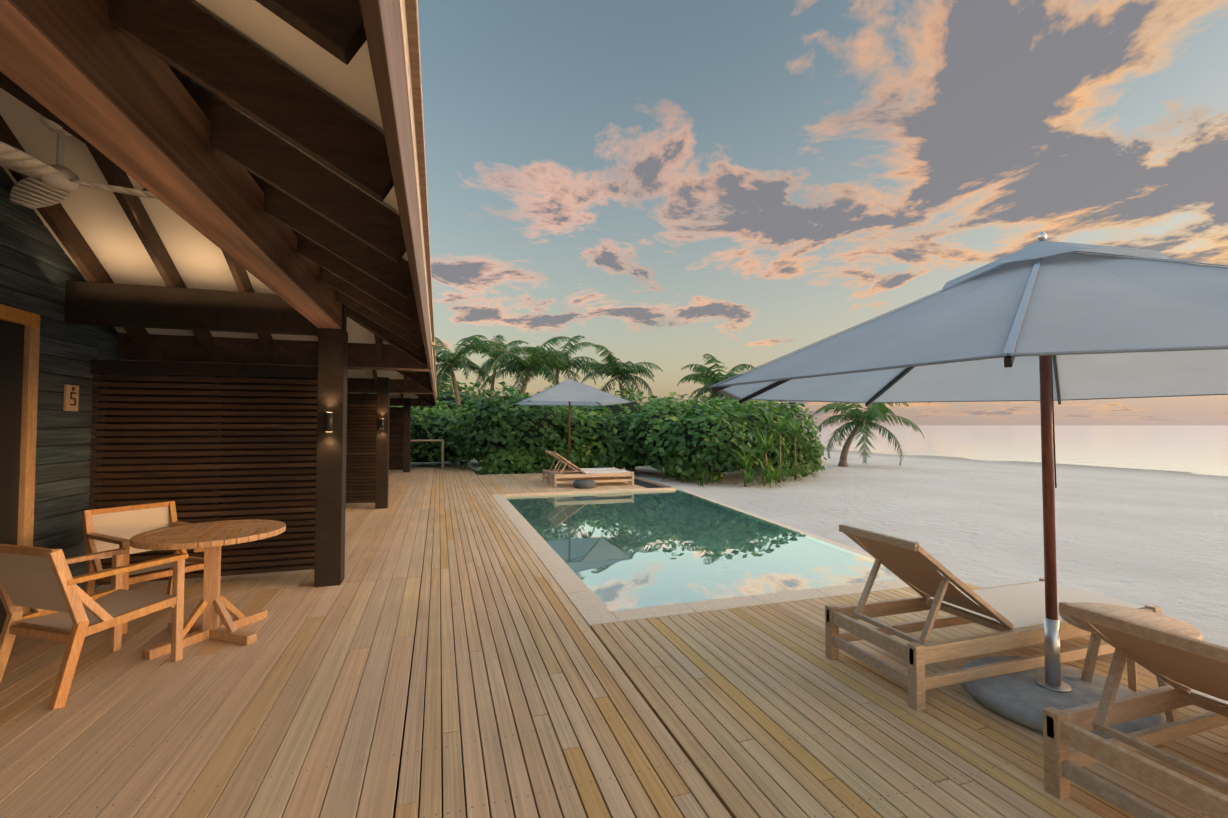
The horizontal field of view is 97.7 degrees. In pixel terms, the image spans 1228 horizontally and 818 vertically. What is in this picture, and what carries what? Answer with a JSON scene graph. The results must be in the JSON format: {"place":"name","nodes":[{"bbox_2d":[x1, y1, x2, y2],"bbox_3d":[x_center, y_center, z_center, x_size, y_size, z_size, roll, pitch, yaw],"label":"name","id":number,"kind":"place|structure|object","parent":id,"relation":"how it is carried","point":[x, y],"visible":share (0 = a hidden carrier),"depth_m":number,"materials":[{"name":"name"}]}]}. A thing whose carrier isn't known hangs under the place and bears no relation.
{"place":"outdoors","nodes":[
{"label":"outdoors","id":0,"kind":"place"},
{"bbox_2d":[96,449,1227,647],"bbox_3d":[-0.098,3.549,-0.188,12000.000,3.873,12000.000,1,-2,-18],"label":"sand ground","id":1,"kind":"structure","parent":0,"point":[1143,537],"depth_m":10.02,"materials":[{"name":"white sand"}]},
{"bbox_2d":[94,471,665,817],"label":"deck subframe","id":2,"kind":"object","parent":1,"relation":"on","point":[643,484],"visible":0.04,"depth_m":3.13,"materials":[{"name":"brown wood"}]},
{"bbox_2d":[0,166,97,612],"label":"wall","id":3,"kind":"structure","parent":2,"relation":"on","point":[38,268],"depth_m":4.35,"materials":[{"name":"wood"}]},
{"bbox_2d":[0,304,39,633],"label":"door frame","id":4,"kind":"object","parent":3,"relation":"attached to","point":[19,347],"visible":0.71,"depth_m":3.97,"materials":[{"name":"brown wood"}]},
{"bbox_2d":[63,384,78,410],"bbox_3d":[-4.586,-0.092,4.542,0.026,0.220,0.160,1,-2,-18],"label":"number plaque","id":5,"kind":"object","parent":3,"relation":"attached to","point":[71,398],"visible":1,"depth_m":4.52,"materials":[{"name":"brown wood"}]},
{"bbox_2d":[89,359,317,584],"bbox_3d":[-3.812,0.577,5.153,1.890,2.020,0.180,1,-2,-18],"label":"screen","id":6,"kind":"object","parent":3,"relation":"attached to","point":[221,444],"visible":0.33,"depth_m":5.13,"materials":[{"name":"brown wood"}]},
{"bbox_2d":[0,0,431,343],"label":"roof","id":7,"kind":"structure","parent":3,"relation":"on","point":[101,222],"depth_m":3.84,"materials":[{"name":"beige paint"}]},
{"bbox_2d":[0,0,431,365],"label":"rafters","id":8,"kind":"object","parent":7,"relation":"attached to","point":[350,241],"visible":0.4,"depth_m":2.21,"materials":[{"name":"brown wood"}]},
{"bbox_2d":[0,115,158,208],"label":"ceiling fan","id":9,"kind":"object","parent":8,"relation":"hanging from","point":[43,184],"visible":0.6,"depth_m":3.50,"materials":[{"name":"white"}]},
{"bbox_2d":[118,0,434,368],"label":"fascia","id":10,"kind":"structure","parent":7,"relation":"attached to","point":[382,21],"depth_m":1.97,"materials":[{"name":"brown wood"}]},
{"bbox_2d":[89,326,253,585],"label":"wall","id":11,"kind":"structure","parent":2,"relation":"on","point":[108,340],"depth_m":5.14,"materials":[{"name":"brown wood"}]},
{"bbox_2d":[347,346,434,379],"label":"roof","id":12,"kind":"structure","parent":11,"relation":"attached to","point":[369,374],"depth_m":10.36,"materials":[{"name":"beige paint"}]},
{"bbox_2d":[135,342,435,392],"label":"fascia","id":13,"kind":"structure","parent":12,"relation":"attached to","point":[364,385],"depth_m":10.41,"materials":[{"name":"brown wood"}]},
{"bbox_2d":[276,370,431,390],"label":"rafters","id":14,"kind":"object","parent":12,"relation":"attached to","point":[422,379],"visible":0.04,"depth_m":10.16,"materials":[{"name":"brown wood"}]},
{"bbox_2d":[367,383,436,397],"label":"roof","id":15,"kind":"structure","parent":11,"relation":"attached to","point":[393,395],"depth_m":17.85,"materials":[{"name":"beige paint"}]},
{"bbox_2d":[347,377,436,405],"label":"fascia","id":16,"kind":"structure","parent":15,"relation":"attached to","point":[397,401],"depth_m":17.92,"materials":[{"name":"brown wood"}]},
{"bbox_2d":[401,394,436,404],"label":"rafters","id":17,"kind":"object","parent":15,"relation":"attached to","point":[428,398],"visible":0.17,"depth_m":17.49,"materials":[{"name":"brown wood"}]},
{"bbox_2d":[0,466,1227,817],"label":"deck boards","id":18,"kind":"object","parent":2,"relation":"on","point":[650,700],"visible":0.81,"depth_m":2.80,"materials":[{"name":"brown wood"}]},
{"bbox_2d":[0,544,188,709],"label":"armchair","id":19,"kind":"object","parent":18,"relation":"on","point":[41,582],"visible":1,"depth_m":3.01,"materials":[{"name":"brown wood"}]},
{"bbox_2d":[82,501,203,633],"bbox_3d":[-3.668,1.204,4.240,0.693,0.841,0.605,-1,-2,27],"label":"armchair","id":20,"kind":"object","parent":18,"relation":"on","point":[110,528],"visible":0.56,"depth_m":4.25,"materials":[{"name":"brown wood"}]},
{"bbox_2d":[130,519,285,659],"bbox_3d":[-2.848,1.234,3.806,0.882,0.745,0.882,1,-2,-18],"label":"round table","id":21,"kind":"object","parent":18,"relation":"on","point":[209,540],"visible":0.98,"depth_m":3.74,"materials":[{"name":"brown wood"}]},
{"bbox_2d":[346,393,376,503],"bbox_3d":[-5.309,0.718,9.764,1.900,2.020,0.180,1,-2,-18],"label":"screen","id":22,"kind":"object","parent":18,"relation":"on","point":[361,452],"depth_m":9.94,"materials":[{"name":"brown wood"}]},
{"bbox_2d":[314,328,410,586],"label":"columns","id":23,"kind":"structure","parent":18,"relation":"on","point":[329,565],"depth_m":5.03,"materials":[{"name":"brown wood"}]},
{"bbox_2d":[0,0,341,328],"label":"beam","id":24,"kind":"structure","parent":23,"relation":"on","point":[89,72],"depth_m":1.78,"materials":[{"name":"brown wood"}]},
{"bbox_2d":[63,280,346,335],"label":"tie beam","id":25,"kind":"structure","parent":23,"relation":"on","point":[115,305],"depth_m":4.72,"materials":[{"name":"brown wood"}]},
{"bbox_2d":[325,412,332,431],"bbox_3d":[-2.642,0.122,4.982,0.064,0.183,0.077,1,-2,-18],"label":"wall lamp","id":26,"kind":"object","parent":23,"relation":"attached to","point":[328,421],"visible":1,"depth_m":4.95,"materials":[{"name":"black metal"}]},
{"bbox_2d":[380,419,383,428],"bbox_3d":[-4.153,0.263,9.620,0.064,0.183,0.077,1,-2,-18],"label":"wall lamp","id":27,"kind":"object","parent":23,"relation":"attached to","point":[381,423],"visible":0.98,"depth_m":9.59,"materials":[{"name":"black metal"}]},
{"bbox_2d":[389,407,403,469],"bbox_3d":[-7.726,0.945,17.177,1.900,2.020,0.180,1,-2,-18],"label":"screen","id":28,"kind":"object","parent":18,"relation":"on","point":[396,419],"visible":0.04,"depth_m":17.37,"materials":[{"name":"brown wood"}]},
{"bbox_2d":[410,439,443,468],"bbox_3d":[-6.567,1.546,18.283,1.490,1.005,0.090,1,-2,-18],"label":"rope railing","id":29,"kind":"object","parent":18,"relation":"on","point":[442,452],"visible":0.67,"depth_m":18.45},
{"bbox_2d":[514,377,631,468],"bbox_3d":[-1.350,0.513,16.280,3.005,2.948,3.005,1,-2,-18],"label":"umbrella","id":30,"kind":"object","parent":18,"relation":"on","point":[569,392],"visible":0.85,"depth_m":15.60,"materials":[{"name":"fabric"}]},
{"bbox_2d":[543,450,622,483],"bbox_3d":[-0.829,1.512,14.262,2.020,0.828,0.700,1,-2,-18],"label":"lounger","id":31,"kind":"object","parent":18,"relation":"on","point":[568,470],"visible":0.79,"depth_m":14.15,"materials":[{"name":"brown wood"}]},
{"bbox_2d":[573,480,595,488],"bbox_3d":[-0.706,1.804,12.873,0.540,0.160,0.540,1,-2,-18],"label":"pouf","id":32,"kind":"object","parent":18,"relation":"on","point":[584,484],"visible":1,"depth_m":12.67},
{"bbox_2d":[549,452,633,487],"bbox_3d":[-0.566,1.487,13.454,2.020,0.828,0.700,1,-2,-18],"label":"lounger","id":33,"kind":"object","parent":18,"relation":"on","point":[572,477],"visible":1,"depth_m":13.31,"materials":[{"name":"brown wood"}]},
{"bbox_2d":[2,523,1205,817],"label":"deck screws","id":34,"kind":"object","parent":18,"relation":"on","point":[582,721],"visible":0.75,"depth_m":2.71,"materials":[{"name":"grey metal"}]},
{"bbox_2d":[709,232,1227,739],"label":"umbrella","id":35,"kind":"object","parent":18,"relation":"on","point":[1045,322],"visible":0.9,"depth_m":2.65,"materials":[{"name":"fabric"}]},
{"bbox_2d":[825,524,1160,710],"bbox_3d":[2.431,1.169,3.455,2.020,0.853,0.700,1,-2,-18],"label":"lounger","id":36,"kind":"object","parent":18,"relation":"on","point":[1004,610],"visible":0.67,"depth_m":3.19,"materials":[{"name":"brown wood"}]},
{"bbox_2d":[1059,602,1202,721],"bbox_3d":[2.768,1.358,2.897,0.560,0.448,0.560,1,-2,-18],"label":"side table","id":37,"kind":"object","parent":18,"relation":"on","point":[1161,621],"visible":0.35,"depth_m":2.93,"materials":[{"name":"brown wood"}]},
{"bbox_2d":[1042,602,1227,817],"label":"lounger","id":38,"kind":"object","parent":18,"relation":"on","point":[1190,670],"visible":1,"depth_m":2.09,"materials":[{"name":"brown wood"}]},
{"bbox_2d":[390,376,827,486],"bbox_3d":[-1.163,0.792,46.769,33.681,5.510,64.121,-1,-2,18],"label":"hedge","id":39,"kind":"object","parent":1,"relation":"on","point":[754,449],"depth_m":17.46,"materials":[{"name":"green plant"}]},
{"bbox_2d":[476,473,981,587],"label":"deck edge boards","id":40,"kind":"object","parent":1,"relation":"on","point":[655,483],"visible":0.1,"depth_m":14.05,"materials":[{"name":"brown wood"}]},
{"bbox_2d":[681,490,874,558],"bbox_3d":[2.496,1.907,9.068,0.160,0.120,8.009,0,-2,-12],"label":"pool edge","id":41,"kind":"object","parent":1,"relation":"on","point":[822,539],"depth_m":8.03,"materials":[{"name":"stone"}]},
{"bbox_2d":[418,0,1227,425],"label":"sky","id":42,"kind":"structure","parent":0,"point":[667,184],"materials":[{"name":"blue"}]},
{"bbox_2d":[806,426,1227,475],"bbox_3d":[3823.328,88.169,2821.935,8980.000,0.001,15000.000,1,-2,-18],"label":"sea","id":43,"kind":"structure","parent":0,"point":[1203,450],"depth_m":54.87,"materials":[{"name":"white liquid"}]},
{"bbox_3d":[0.792,2.365,8.498,4.169,1.110,7.982,1,-2,-18],"label":"pool basin","id":44,"kind":"object","parent":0,"visible":0},
{"bbox_2d":[491,487,909,627],"bbox_3d":[0.626,1.779,8.462,4.300,0.060,7.970,1,-2,-18],"label":"pool coping","id":45,"kind":"object","parent":44,"relation":"on","point":[589,605],"visible":0.6,"depth_m":4.79,"materials":[{"name":"stone"}]},
{"bbox_2d":[505,490,899,611],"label":"pool water","id":46,"kind":"structure","parent":44,"relation":"on","point":[623,550],"depth_m":6.63,"materials":[{"name":"teal liquid"}]}
]}

